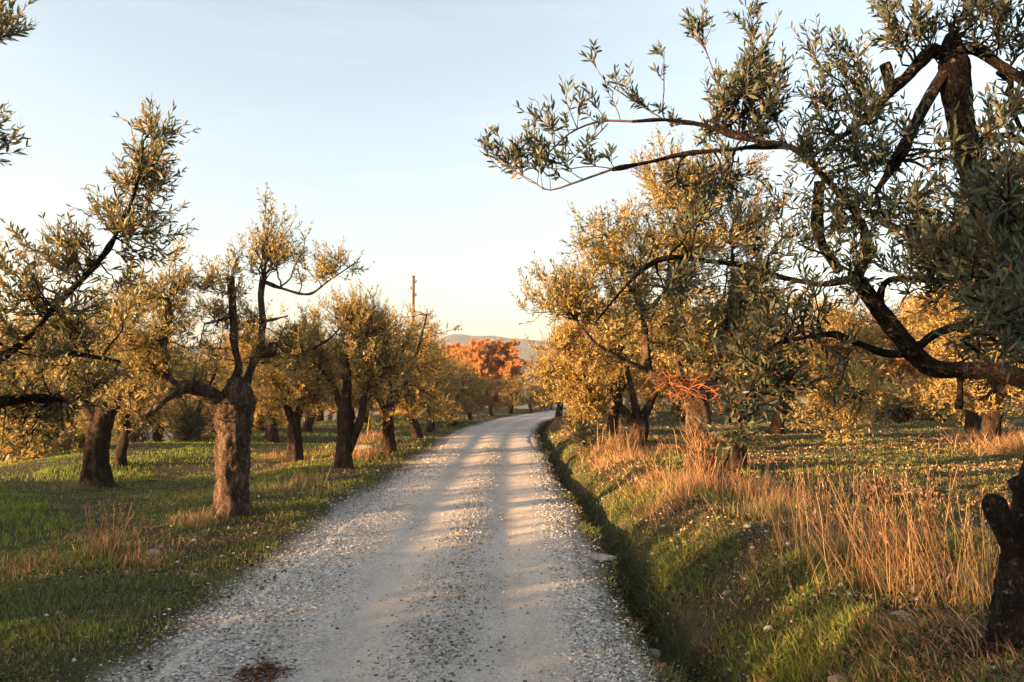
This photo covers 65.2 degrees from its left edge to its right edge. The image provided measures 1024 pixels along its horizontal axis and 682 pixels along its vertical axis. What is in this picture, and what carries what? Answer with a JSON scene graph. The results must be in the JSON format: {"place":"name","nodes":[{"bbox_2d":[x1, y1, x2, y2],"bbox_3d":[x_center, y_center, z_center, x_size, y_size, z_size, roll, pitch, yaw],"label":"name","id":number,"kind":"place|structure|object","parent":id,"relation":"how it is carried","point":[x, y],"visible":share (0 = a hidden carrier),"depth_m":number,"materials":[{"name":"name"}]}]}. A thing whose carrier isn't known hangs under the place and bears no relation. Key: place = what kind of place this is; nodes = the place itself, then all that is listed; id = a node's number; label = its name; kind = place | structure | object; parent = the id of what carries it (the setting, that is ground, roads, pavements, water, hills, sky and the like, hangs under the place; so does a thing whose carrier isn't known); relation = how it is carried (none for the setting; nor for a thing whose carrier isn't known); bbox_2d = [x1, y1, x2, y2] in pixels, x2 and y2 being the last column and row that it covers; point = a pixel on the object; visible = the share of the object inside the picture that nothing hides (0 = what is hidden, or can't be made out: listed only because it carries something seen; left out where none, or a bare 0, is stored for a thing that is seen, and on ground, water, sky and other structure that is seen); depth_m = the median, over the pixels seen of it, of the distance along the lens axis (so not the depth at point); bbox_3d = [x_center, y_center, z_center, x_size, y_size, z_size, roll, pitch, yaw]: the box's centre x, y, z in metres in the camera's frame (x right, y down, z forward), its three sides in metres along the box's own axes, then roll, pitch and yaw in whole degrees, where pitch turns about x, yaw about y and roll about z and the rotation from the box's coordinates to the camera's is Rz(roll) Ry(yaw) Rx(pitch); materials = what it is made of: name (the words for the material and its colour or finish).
{"place":"outdoors","nodes":[
{"label":"outdoors","id":0,"kind":"place"},
{"bbox_2d":[49,447,462,681],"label":"verge gravel","id":1,"kind":"structure","parent":0,"point":[254,598],"depth_m":6.59,"materials":[{"name":"gravel"}]},
{"bbox_2d":[114,334,630,362],"bbox_3d":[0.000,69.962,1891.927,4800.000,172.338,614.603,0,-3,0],"label":"hills","id":2,"kind":"structure","parent":0,"point":[462,339],"depth_m":1810.56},
{"bbox_2d":[150,409,635,681],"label":"road","id":3,"kind":"structure","parent":0,"point":[514,433],"depth_m":6.97,"materials":[{"name":"gravel"}]},
{"bbox_2d":[218,650,297,681],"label":"leaf litter","id":4,"kind":"object","parent":3,"relation":"on","point":[269,670],"visible":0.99,"depth_m":4.90,"materials":[{"name":"plant"}]},
{"bbox_2d":[0,402,1023,681],"bbox_3d":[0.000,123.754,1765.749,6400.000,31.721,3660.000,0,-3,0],"label":"ground","id":5,"kind":"structure","parent":0,"point":[636,564],"depth_m":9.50,"materials":[{"name":"plant"}]},
{"bbox_2d":[0,411,78,463],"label":"shrub","id":6,"kind":"object","parent":5,"relation":"on","point":[33,456],"visible":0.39,"depth_m":22.59,"materials":[{"name":"green plant"}]},
{"bbox_2d":[0,308,89,461],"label":"olive tree","id":7,"kind":"object","parent":5,"relation":"on","point":[2,365],"visible":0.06,"depth_m":25.06,"materials":[{"name":"green plant"}]},
{"bbox_2d":[0,532,93,581],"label":"grass tuft","id":8,"kind":"object","parent":5,"relation":"on","point":[16,567],"visible":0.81,"depth_m":7.96,"materials":[{"name":"plant"}]},
{"bbox_2d":[0,328,100,452],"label":"olive tree","id":9,"kind":"object","parent":5,"relation":"on","point":[18,375],"visible":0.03,"depth_m":29.68,"materials":[{"name":"green plant"}]},
{"bbox_2d":[45,417,86,453],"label":"shrub","id":10,"kind":"object","parent":5,"relation":"on","point":[67,444],"visible":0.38,"depth_m":26.46,"materials":[{"name":"green plant"}]},
{"bbox_2d":[39,465,107,491],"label":"grass tuft","id":11,"kind":"object","parent":5,"relation":"on","point":[75,487],"visible":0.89,"depth_m":14.80,"materials":[{"name":"plant"}]},
{"bbox_2d":[0,264,192,488],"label":"olive tree","id":12,"kind":"object","parent":5,"relation":"on","point":[96,466],"visible":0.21,"depth_m":15.26,"materials":[{"name":"green plant"}]},
{"bbox_2d":[0,0,199,462],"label":"olive tree","id":13,"kind":"object","parent":5,"relation":"on","point":[18,400],"visible":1,"depth_m":6.14,"materials":[{"name":"green plant"}]},
{"bbox_2d":[63,500,143,557],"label":"grass tuft","id":14,"kind":"object","parent":5,"relation":"on","point":[106,547],"visible":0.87,"depth_m":8.57,"materials":[{"name":"plant"}]},
{"bbox_2d":[62,331,186,467],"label":"olive tree","id":15,"kind":"object","parent":5,"relation":"on","point":[124,422],"visible":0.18,"depth_m":19.10,"materials":[{"name":"green plant"}]},
{"bbox_2d":[80,528,189,571],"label":"grass tuft","id":16,"kind":"object","parent":5,"relation":"on","point":[142,556],"visible":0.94,"depth_m":8.18,"materials":[{"name":"plant"}]},
{"bbox_2d":[111,409,162,442],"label":"shrub","id":17,"kind":"object","parent":5,"relation":"on","point":[136,436],"visible":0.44,"depth_m":32.76,"materials":[{"name":"green plant"}]},
{"bbox_2d":[121,340,199,441],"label":"olive tree","id":18,"kind":"object","parent":5,"relation":"on","point":[159,437],"visible":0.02,"depth_m":33.69,"materials":[{"name":"green plant"}]},
{"bbox_2d":[0,461,340,661],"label":"verge stones","id":19,"kind":"object","parent":5,"relation":"on","point":[91,611],"visible":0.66,"depth_m":6.47,"materials":[{"name":"stone"}]},
{"bbox_2d":[134,352,214,438],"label":"olive tree","id":20,"kind":"object","parent":5,"relation":"on","point":[190,399],"visible":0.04,"depth_m":48.59,"materials":[{"name":"green plant"}]},
{"bbox_2d":[153,394,215,441],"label":"shrub","id":21,"kind":"object","parent":5,"relation":"on","point":[192,428],"visible":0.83,"depth_m":28.60,"materials":[{"name":"green plant"}]},
{"bbox_2d":[155,340,230,435],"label":"olive tree","id":22,"kind":"object","parent":5,"relation":"on","point":[212,376],"visible":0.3,"depth_m":29.58,"materials":[{"name":"green plant"}]},
{"bbox_2d":[159,502,238,531],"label":"grass tuft","id":23,"kind":"object","parent":5,"relation":"on","point":[205,523],"visible":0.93,"depth_m":10.22,"materials":[{"name":"plant"}]},
{"bbox_2d":[66,181,374,520],"bbox_3d":[-3.819,0.077,10.732,3.906,4.598,1.658,1,-4,-14],"label":"olive tree","id":24,"kind":"object","parent":5,"relation":"on","point":[232,403],"visible":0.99,"depth_m":10.67,"materials":[{"name":"green plant"}]},
{"bbox_2d":[0,437,441,681],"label":"ground weeds","id":25,"kind":"object","parent":5,"relation":"on","point":[80,583],"visible":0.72,"depth_m":7.52,"materials":[{"name":"plant"}]},
{"bbox_2d":[8,423,466,675],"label":"fallen leaves","id":26,"kind":"object","parent":5,"relation":"on","point":[149,667],"visible":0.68,"depth_m":8.13,"materials":[{"name":"plant"}]},
{"bbox_2d":[0,413,501,681],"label":"straw grass","id":27,"kind":"structure","parent":5,"relation":"on","point":[85,534],"depth_m":8.99,"materials":[{"name":"plant"}]},
{"bbox_2d":[0,413,504,624],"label":"field grass","id":28,"kind":"structure","parent":5,"relation":"on","point":[34,504],"depth_m":14.38,"materials":[{"name":"plant"}]},
{"bbox_2d":[0,413,528,681],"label":"verge grass","id":29,"kind":"structure","parent":5,"relation":"on","point":[67,604],"depth_m":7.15,"materials":[{"name":"plant"}]},
{"bbox_2d":[197,301,341,443],"bbox_3d":[-8.246,1.062,27.773,4.880,5.100,5.169,3,-5,-40],"label":"olive tree","id":30,"kind":"object","parent":5,"relation":"on","point":[271,434],"visible":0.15,"depth_m":27.16,"materials":[{"name":"green plant"}]},
{"bbox_2d":[252,405,287,430],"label":"shrub","id":31,"kind":"object","parent":5,"relation":"on","point":[260,421],"visible":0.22,"depth_m":35.52,"materials":[{"name":"green plant"}]},
{"bbox_2d":[249,472,312,494],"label":"grass tuft","id":32,"kind":"object","parent":5,"relation":"on","point":[284,489],"visible":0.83,"depth_m":13.02,"materials":[{"name":"plant"}]},
{"bbox_2d":[251,449,311,462],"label":"grass tuft","id":33,"kind":"object","parent":5,"relation":"on","point":[276,455],"visible":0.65,"depth_m":21.18,"materials":[{"name":"plant"}]},
{"bbox_2d":[243,335,342,462],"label":"olive tree","id":34,"kind":"object","parent":5,"relation":"on","point":[302,399],"visible":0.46,"depth_m":20.30,"materials":[{"name":"green plant"}]},
{"bbox_2d":[274,467,335,483],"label":"grass tuft","id":35,"kind":"object","parent":5,"relation":"on","point":[316,478],"visible":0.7,"depth_m":14.44,"materials":[{"name":"plant"}]},
{"bbox_2d":[257,340,356,433],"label":"olive tree","id":36,"kind":"object","parent":5,"relation":"on","point":[308,425],"visible":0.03,"depth_m":34.30,"materials":[{"name":"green plant"}]},
{"bbox_2d":[314,340,342,421],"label":"olive tree","id":37,"kind":"object","parent":5,"relation":"on","point":[319,418],"visible":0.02,"depth_m":46.61,"materials":[{"name":"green plant"}]},
{"bbox_2d":[268,279,425,469],"bbox_3d":[-3.624,0.668,17.080,3.510,4.230,2.626,0,-3,0],"label":"olive tree","id":38,"kind":"object","parent":5,"relation":"on","point":[358,316],"visible":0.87,"depth_m":16.99,"materials":[{"name":"green plant"}]},
{"bbox_2d":[326,432,396,461],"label":"grass tuft","id":39,"kind":"object","parent":5,"relation":"on","point":[361,455],"visible":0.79,"depth_m":19.96,"materials":[{"name":"plant"}]},
{"bbox_2d":[357,415,406,444],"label":"grass tuft","id":40,"kind":"object","parent":5,"relation":"on","point":[370,436],"visible":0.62,"depth_m":25.16,"materials":[{"name":"plant"}]},
{"bbox_2d":[310,297,463,451],"bbox_3d":[-3.498,0.934,22.178,4.194,4.466,4.304,1,-4,-23],"label":"olive tree","id":41,"kind":"object","parent":5,"relation":"on","point":[389,410],"visible":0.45,"depth_m":22.06,"materials":[{"name":"green plant"}]},
{"bbox_2d":[410,275,416,321],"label":"utility pole","id":42,"kind":"object","parent":5,"relation":"on","point":[412,287],"visible":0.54,"depth_m":47.21,"materials":[{"name":"brown wood"}]},
{"bbox_2d":[353,317,474,438],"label":"olive tree","id":43,"kind":"object","parent":5,"relation":"on","point":[416,431],"visible":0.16,"depth_m":27.43,"materials":[{"name":"green plant"}]},
{"bbox_2d":[402,348,467,431],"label":"olive tree","id":44,"kind":"object","parent":5,"relation":"on","point":[430,425],"visible":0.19,"depth_m":32.95,"materials":[{"name":"green plant"}]},
{"bbox_2d":[418,343,485,410],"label":"autumn tree","id":45,"kind":"object","parent":5,"relation":"on","point":[449,346],"visible":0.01,"depth_m":90.75,"materials":[{"name":"orange plant"}]},
{"bbox_2d":[436,350,473,414],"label":"olive tree","id":46,"kind":"object","parent":5,"relation":"on","point":[461,365],"visible":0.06,"depth_m":56.35,"materials":[{"name":"green plant"}]},
{"bbox_2d":[430,363,486,424],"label":"olive tree","id":47,"kind":"object","parent":5,"relation":"on","point":[469,383],"visible":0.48,"depth_m":38.11,"materials":[{"name":"green plant"}]},
{"bbox_2d":[449,370,493,419],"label":"olive tree","id":48,"kind":"object","parent":5,"relation":"on","point":[481,389],"visible":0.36,"depth_m":44.20,"materials":[{"name":"green plant"}]},
{"bbox_2d":[447,336,529,408],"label":"autumn tree","id":49,"kind":"object","parent":5,"relation":"on","point":[504,359],"visible":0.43,"depth_m":87.37,"materials":[{"name":"orange plant"}]},
{"bbox_2d":[474,372,510,415],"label":"olive tree","id":50,"kind":"object","parent":5,"relation":"on","point":[496,400],"visible":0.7,"depth_m":49.82,"materials":[{"name":"green plant"}]},
{"bbox_2d":[494,374,528,413],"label":"olive tree","id":51,"kind":"object","parent":5,"relation":"on","point":[517,393],"visible":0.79,"depth_m":55.62,"materials":[{"name":"green plant"}]},
{"bbox_2d":[514,378,543,411],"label":"olive tree","id":52,"kind":"object","parent":5,"relation":"on","point":[528,404],"visible":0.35,"depth_m":61.65,"materials":[{"name":"green plant"}]},
{"bbox_2d":[517,343,585,418],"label":"olive tree","id":53,"kind":"object","parent":5,"relation":"on","point":[559,408],"visible":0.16,"depth_m":42.04,"materials":[{"name":"green plant"}]},
{"bbox_2d":[560,405,602,429],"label":"shrub","id":54,"kind":"object","parent":5,"relation":"on","point":[567,422],"visible":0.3,"depth_m":25.20,"materials":[{"name":"green plant"}]},
{"bbox_2d":[533,322,631,408],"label":"olive tree","id":55,"kind":"object","parent":5,"relation":"on","point":[613,387],"visible":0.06,"depth_m":29.81,"materials":[{"name":"green plant"}]},
{"bbox_2d":[562,417,608,451],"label":"shrub","id":56,"kind":"object","parent":5,"relation":"on","point":[588,438],"visible":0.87,"depth_m":18.36,"materials":[{"name":"green plant"}]},
{"bbox_2d":[523,452,674,681],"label":"ditch gravel","id":57,"kind":"structure","parent":5,"relation":"on","point":[610,662],"depth_m":5.83,"materials":[{"name":"gravel"}]},
{"bbox_2d":[584,553,615,561],"bbox_3d":[0.914,2.240,8.287,0.326,0.083,0.232,-2,-4,34],"label":"stone","id":58,"kind":"object","parent":5,"relation":"on","point":[598,556],"visible":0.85,"depth_m":8.21,"materials":[{"name":"stone"}]},
{"bbox_2d":[577,416,627,459],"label":"grass tuft","id":59,"kind":"object","parent":5,"relation":"on","point":[609,443],"visible":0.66,"depth_m":17.44,"materials":[{"name":"plant"}]},
{"bbox_2d":[553,311,673,436],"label":"olive tree","id":60,"kind":"object","parent":5,"relation":"on","point":[617,374],"visible":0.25,"depth_m":23.14,"materials":[{"name":"green plant"}]},
{"bbox_2d":[515,275,715,453],"bbox_3d":[2.324,0.480,16.972,4.537,4.023,2.667,0,-3,0],"label":"olive tree","id":61,"kind":"object","parent":5,"relation":"on","point":[579,378],"visible":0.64,"depth_m":16.67,"materials":[{"name":"green plant"}]},
{"bbox_2d":[591,427,677,467],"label":"grass tuft","id":62,"kind":"object","parent":5,"relation":"on","point":[637,454],"visible":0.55,"depth_m":15.86,"materials":[{"name":"plant"}]},
{"bbox_2d":[625,447,690,495],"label":"grass tuft","id":63,"kind":"object","parent":5,"relation":"on","point":[674,476],"visible":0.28,"depth_m":11.40,"materials":[{"name":"plant"}]},
{"bbox_2d":[506,118,815,487],"bbox_3d":[2.135,-0.465,10.781,4.467,5.134,2.239,1,-4,-16],"label":"olive tree","id":64,"kind":"object","parent":5,"relation":"on","point":[569,298],"visible":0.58,"depth_m":10.68,"materials":[{"name":"green plant"}]},
{"bbox_2d":[636,367,733,412],"bbox_3d":[2.396,0.648,10.675,1.440,0.655,1.032,0,-3,0],"label":"brush bundle","id":65,"kind":"object","parent":64,"relation":"in","point":[689,387],"visible":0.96,"depth_m":10.67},
{"bbox_2d":[534,425,817,681],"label":"ditch edge grass","id":66,"kind":"structure","parent":5,"relation":"on","point":[645,599],"depth_m":7.24,"materials":[{"name":"plant"}]},
{"bbox_2d":[640,323,717,421],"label":"olive tree","id":67,"kind":"object","parent":5,"relation":"on","point":[678,410],"visible":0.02,"depth_m":33.75,"materials":[{"name":"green plant"}]},
{"bbox_2d":[638,446,754,512],"bbox_3d":[2.386,1.772,10.151,1.658,0.898,1.142,0,-3,0],"label":"grass tuft","id":68,"kind":"object","parent":5,"relation":"on","point":[699,481],"visible":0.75,"depth_m":10.04,"materials":[{"name":"plant"}]},
{"bbox_2d":[619,268,785,418],"bbox_3d":[4.662,0.268,19.873,4.392,4.590,4.652,1,-4,-17],"label":"olive tree","id":69,"kind":"object","parent":5,"relation":"on","point":[726,380],"visible":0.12,"depth_m":19.42,"materials":[{"name":"green plant"}]},
{"bbox_2d":[472,0,1023,661],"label":"olive tree","id":70,"kind":"object","parent":5,"relation":"on","point":[974,248],"visible":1,"depth_m":4.32,"materials":[{"name":"green plant"}]},
{"bbox_2d":[690,451,809,503],"bbox_3d":[2.944,1.673,9.879,1.491,0.666,1.130,-1,-4,15],"label":"grass tuft","id":71,"kind":"object","parent":5,"relation":"on","point":[734,491],"visible":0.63,"depth_m":9.84,"materials":[{"name":"plant"}]},
{"bbox_2d":[693,476,834,523],"bbox_3d":[2.568,1.595,8.174,1.419,0.565,1.145,0,-3,0],"label":"grass tuft","id":72,"kind":"object","parent":5,"relation":"on","point":[754,511],"visible":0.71,"depth_m":8.14,"materials":[{"name":"plant"}]},
{"bbox_2d":[534,407,1023,681],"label":"dry grass","id":73,"kind":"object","parent":5,"relation":"on","point":[941,629],"visible":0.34,"depth_m":5.43,"materials":[{"name":"beige plant"}]},
{"bbox_2d":[536,415,1023,681],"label":"fallen leaves","id":74,"kind":"object","parent":5,"relation":"on","point":[845,649],"visible":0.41,"depth_m":8.27,"materials":[{"name":"plant"}]},
{"bbox_2d":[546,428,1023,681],"bbox_3d":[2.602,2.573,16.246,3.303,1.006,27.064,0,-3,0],"label":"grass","id":75,"kind":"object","parent":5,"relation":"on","point":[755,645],"visible":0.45,"depth_m":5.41,"materials":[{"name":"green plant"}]},
{"bbox_2d":[551,426,1022,677],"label":"bank stones","id":76,"kind":"object","parent":5,"relation":"on","point":[849,593],"visible":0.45,"depth_m":6.87,"materials":[{"name":"stone"}]},
{"bbox_2d":[562,431,1022,681],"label":"ditch weeds","id":77,"kind":"object","parent":5,"relation":"on","point":[800,612],"visible":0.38,"depth_m":5.44,"materials":[{"name":"plant"}]},
{"bbox_2d":[733,295,861,434],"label":"olive tree","id":78,"kind":"object","parent":5,"relation":"on","point":[776,425],"visible":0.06,"depth_m":24.71,"materials":[{"name":"green plant"}]},
{"bbox_2d":[731,464,863,509],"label":"grass tuft","id":79,"kind":"object","parent":5,"relation":"on","point":[793,502],"visible":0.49,"depth_m":9.18,"materials":[{"name":"plant"}]},
{"bbox_2d":[733,466,873,560],"bbox_3d":[2.419,1.423,6.639,1.124,0.772,0.955,0,-3,0],"label":"grass tuft","id":80,"kind":"object","parent":5,"relation":"on","point":[807,526],"visible":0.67,"depth_m":6.65,"materials":[{"name":"plant"}]},
{"bbox_2d":[596,404,1021,574],"bbox_3d":[15.234,3.809,42.230,33.107,0.428,72.522,-3,-5,40],"label":"field straw","id":81,"kind":"object","parent":5,"relation":"on","point":[880,474],"visible":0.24,"depth_m":12.43,"materials":[{"name":"beige plant"}]},
{"bbox_2d":[598,404,1023,567],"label":"field grass","id":82,"kind":"structure","parent":5,"relation":"on","point":[900,463],"depth_m":15.01,"materials":[{"name":"plant"}]},
{"bbox_2d":[722,285,924,473],"bbox_3d":[5.087,0.564,13.179,3.018,3.285,2.899,3,-5,-44],"label":"olive tree","id":83,"kind":"object","parent":5,"relation":"on","point":[845,321],"visible":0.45,"depth_m":12.58,"materials":[{"name":"green plant"}]},
{"bbox_2d":[803,386,858,421],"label":"shrub","id":84,"kind":"object","parent":5,"relation":"on","point":[828,410],"visible":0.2,"depth_m":32.59,"materials":[{"name":"green plant"}]},
{"bbox_2d":[828,674,846,681],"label":"stone","id":85,"kind":"object","parent":5,"relation":"on","point":[832,679],"visible":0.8,"depth_m":4.10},
{"bbox_2d":[692,458,995,643],"bbox_3d":[2.176,1.429,5.370,2.033,1.337,1.251,0,-3,0],"label":"grass tuft","id":86,"kind":"object","parent":5,"relation":"on","point":[862,589],"visible":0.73,"depth_m":5.38,"materials":[{"name":"plant"}]},
{"bbox_2d":[801,322,891,401],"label":"olive tree","id":87,"kind":"object","parent":5,"relation":"on","point":[878,358],"visible":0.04,"depth_m":35.83,"materials":[{"name":"green plant"}]},
{"bbox_2d":[758,452,948,589],"bbox_3d":[2.463,1.308,5.975,1.366,0.957,1.044,0,-3,0],"label":"grass tuft","id":88,"kind":"object","parent":5,"relation":"on","point":[831,532],"visible":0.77,"depth_m":5.92,"materials":[{"name":"plant"}]},
{"bbox_2d":[842,376,900,423],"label":"shrub","id":89,"kind":"object","parent":5,"relation":"on","point":[877,417],"visible":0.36,"depth_m":30.64,"materials":[{"name":"green plant"}]},
{"bbox_2d":[828,316,939,416],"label":"autumn tree","id":90,"kind":"object","parent":5,"relation":"on","point":[902,365],"visible":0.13,"depth_m":36.95,"materials":[{"name":"orange plant"}]},
{"bbox_2d":[798,470,997,617],"bbox_3d":[2.675,1.262,5.115,1.648,0.879,1.169,0,-3,0],"label":"grass tuft","id":91,"kind":"object","parent":5,"relation":"on","point":[903,581],"visible":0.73,"depth_m":5.11,"materials":[{"name":"plant"}]},
{"bbox_2d":[890,610,913,620],"bbox_3d":[2.270,1.616,4.664,0.164,0.103,0.115,2,-4,-24],"label":"stone","id":92,"kind":"object","parent":5,"relation":"on","point":[900,612],"visible":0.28,"depth_m":4.62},
{"bbox_2d":[880,369,936,423],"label":"shrub","id":93,"kind":"object","parent":5,"relation":"on","point":[902,415],"visible":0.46,"depth_m":31.12,"materials":[{"name":"green plant"}]},
{"bbox_2d":[872,289,1002,392],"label":"autumn tree","id":94,"kind":"object","parent":5,"relation":"on","point":[906,306],"depth_m":40.33,"materials":[{"name":"orange plant"}]},
{"bbox_2d":[918,377,957,422],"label":"shrub","id":95,"kind":"object","parent":5,"relation":"on","point":[937,415],"visible":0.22,"depth_m":31.69,"materials":[{"name":"green plant"}]},
{"bbox_2d":[886,484,1008,620],"bbox_3d":[2.918,1.290,4.930,1.152,0.784,0.956,-2,-4,28],"label":"grass tuft","id":96,"kind":"object","parent":5,"relation":"on","point":[976,600],"visible":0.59,"depth_m":4.92,"materials":[{"name":"plant"}]},
{"bbox_2d":[891,283,1022,435],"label":"olive tree","id":97,"kind":"object","parent":5,"relation":"on","point":[972,417],"visible":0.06,"depth_m":22.55,"materials":[{"name":"yellow plant"}]},
{"bbox_2d":[893,275,1023,446],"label":"olive tree","id":98,"kind":"object","parent":5,"relation":"on","point":[988,399],"visible":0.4,"depth_m":17.96,"materials":[{"name":"yellow plant"}]},
{"bbox_2d":[909,423,1023,443],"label":"grass tuft","id":99,"kind":"object","parent":5,"relation":"on","point":[969,435],"visible":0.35,"depth_m":20.72,"materials":[{"name":"plant"}]},
{"bbox_2d":[921,431,1023,461],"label":"grass tuft","id":100,"kind":"object","parent":5,"relation":"on","point":[1016,448],"visible":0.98,"depth_m":16.92,"materials":[{"name":"plant"}]},
{"bbox_2d":[936,402,1018,427],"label":"shrub","id":101,"kind":"object","parent":5,"relation":"on","point":[962,414],"visible":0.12,"depth_m":26.87,"materials":[{"name":"green plant"}]},
{"bbox_2d":[0,0,1023,348],"label":"sky","id":102,"kind":"structure","parent":0,"point":[365,117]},
{"bbox_2d":[28,361,1021,414],"bbox_3d":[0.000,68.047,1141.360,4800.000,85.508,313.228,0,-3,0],"label":"hills","id":103,"kind":"structure","parent":0,"point":[526,407],"depth_m":1030.55,"materials":[{"name":"plant"}]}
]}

